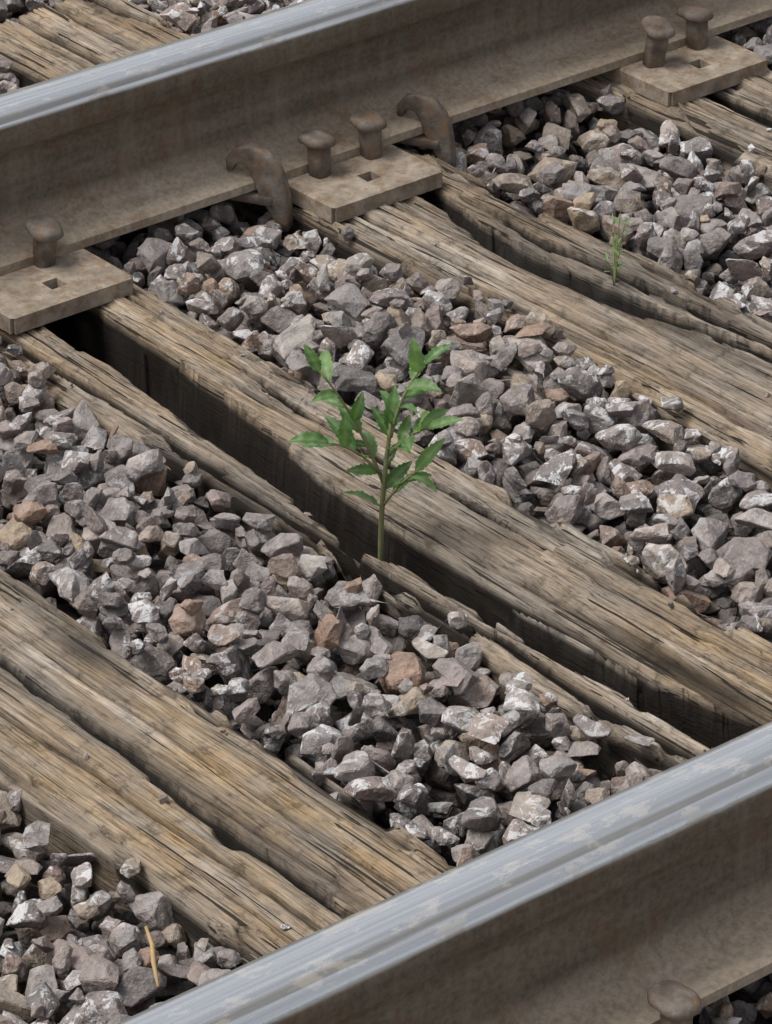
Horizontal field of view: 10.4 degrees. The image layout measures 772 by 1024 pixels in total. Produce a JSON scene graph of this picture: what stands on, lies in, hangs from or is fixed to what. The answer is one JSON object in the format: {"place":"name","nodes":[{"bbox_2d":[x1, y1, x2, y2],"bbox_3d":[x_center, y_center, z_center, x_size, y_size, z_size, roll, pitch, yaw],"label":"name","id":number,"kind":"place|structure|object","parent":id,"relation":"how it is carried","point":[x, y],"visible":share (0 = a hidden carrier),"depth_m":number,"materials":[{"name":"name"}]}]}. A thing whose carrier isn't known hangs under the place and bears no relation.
{"place":"outdoors","nodes":[
{"label":"outdoors","id":0,"kind":"place"},
{"bbox_2d":[0,0,771,1023],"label":"ground","id":1,"kind":"structure","parent":0,"point":[404,720],"depth_m":4.15,"materials":[{"name":"grey gravel"}]},
{"bbox_2d":[144,926,159,987],"bbox_3d":[-0.193,0.368,3.528,0.006,0.014,0.072,-5,29,-9],"label":"dry twig","id":2,"kind":"object","parent":1,"relation":"on","point":[152,955],"visible":1,"depth_m":3.53,"materials":[{"name":"beige wood"}]},
{"bbox_2d":[0,568,451,969],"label":"railway sleeper","id":3,"kind":"object","parent":1,"relation":"on","point":[244,847],"visible":0.69,"depth_m":3.78,"materials":[{"name":"brown wood"}]},
{"bbox_2d":[647,980,701,1023],"bbox_3d":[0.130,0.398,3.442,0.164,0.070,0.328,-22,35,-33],"label":"spike","id":4,"kind":"object","parent":3,"relation":"on","point":[673,1002],"visible":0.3,"depth_m":3.40,"materials":[{"name":"metal"}]},
{"bbox_2d":[289,337,463,560],"bbox_3d":[-0.004,-0.036,4.158,0.165,0.300,0.091,5,29,11],"label":"green sapling","id":5,"kind":"object","parent":1,"relation":"on","point":[388,419],"visible":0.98,"depth_m":4.13,"materials":[{"name":"green plant"}]},
{"bbox_2d":[0,283,771,780],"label":"railway sleeper","id":6,"kind":"object","parent":1,"relation":"on","point":[572,619],"visible":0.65,"depth_m":4.21,"materials":[{"name":"brown wood"}]},
{"bbox_2d":[0,215,133,333],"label":"tie plate","id":7,"kind":"object","parent":6,"relation":"on","point":[48,286],"visible":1,"depth_m":4.66,"materials":[{"name":"metal"}]},
{"bbox_2d":[0,0,771,512],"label":"railway sleeper","id":8,"kind":"object","parent":1,"relation":"on","point":[640,328],"visible":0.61,"depth_m":4.73,"materials":[{"name":"brown wood"}]},
{"bbox_2d":[288,111,442,222],"bbox_3d":[-0.099,-0.444,4.978,0.164,0.070,0.328,-22,35,-33],"label":"tie plate","id":9,"kind":"object","parent":8,"relation":"on","point":[375,174],"visible":0.6,"depth_m":4.89,"materials":[{"name":"metal"}]},
{"bbox_2d":[604,195,630,285],"bbox_3d":[0.255,-0.295,4.672,0.029,0.115,0.074,3,29,6],"label":"weed","id":10,"kind":"object","parent":8,"relation":"on","point":[616,240],"visible":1,"depth_m":4.68,"materials":[{"name":"green plant"}]},
{"bbox_2d":[557,69,771,210],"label":"railway sleeper","id":11,"kind":"object","parent":1,"relation":"on","point":[731,124],"visible":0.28,"depth_m":5.12,"materials":[{"name":"brown wood"}]},
{"bbox_2d":[599,5,767,106],"bbox_3d":[0.302,-0.607,5.259,0.164,0.080,0.328,-22,35,-33],"label":"tie plate","id":12,"kind":"object","parent":11,"relation":"on","point":[701,63],"visible":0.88,"depth_m":5.17,"materials":[{"name":"metal"}]},
{"bbox_2d":[0,0,771,275],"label":"steel rail","id":13,"kind":"object","parent":12,"relation":"on","point":[95,154],"visible":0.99,"depth_m":4.89,"materials":[{"name":"grey metal"}]},
{"bbox_2d":[226,143,292,231],"bbox_3d":[-0.188,-0.381,4.885,0.171,0.101,0.020,11,31,20],"label":"rail anchor","id":14,"kind":"object","parent":13,"relation":"attached to","point":[272,192],"visible":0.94,"depth_m":4.86,"materials":[{"name":"metal"}]},
{"bbox_2d":[397,91,455,166],"bbox_3d":[0.005,-0.458,5.023,0.168,0.093,0.020,12,31,22],"label":"rail anchor","id":15,"kind":"object","parent":13,"relation":"attached to","point":[437,137],"visible":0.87,"depth_m":4.99,"materials":[{"name":"metal"}]},
{"bbox_3d":[1.249,-0.046,4.231,0.164,0.070,0.328,-22,35,-33],"label":"tie plate","id":16,"kind":"object","parent":11,"relation":"on","visible":0},
{"bbox_2d":[116,721,771,1023],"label":"steel rail","id":17,"kind":"object","parent":16,"relation":"on","point":[612,909],"visible":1,"depth_m":3.39,"materials":[{"name":"grey metal"}]}
]}

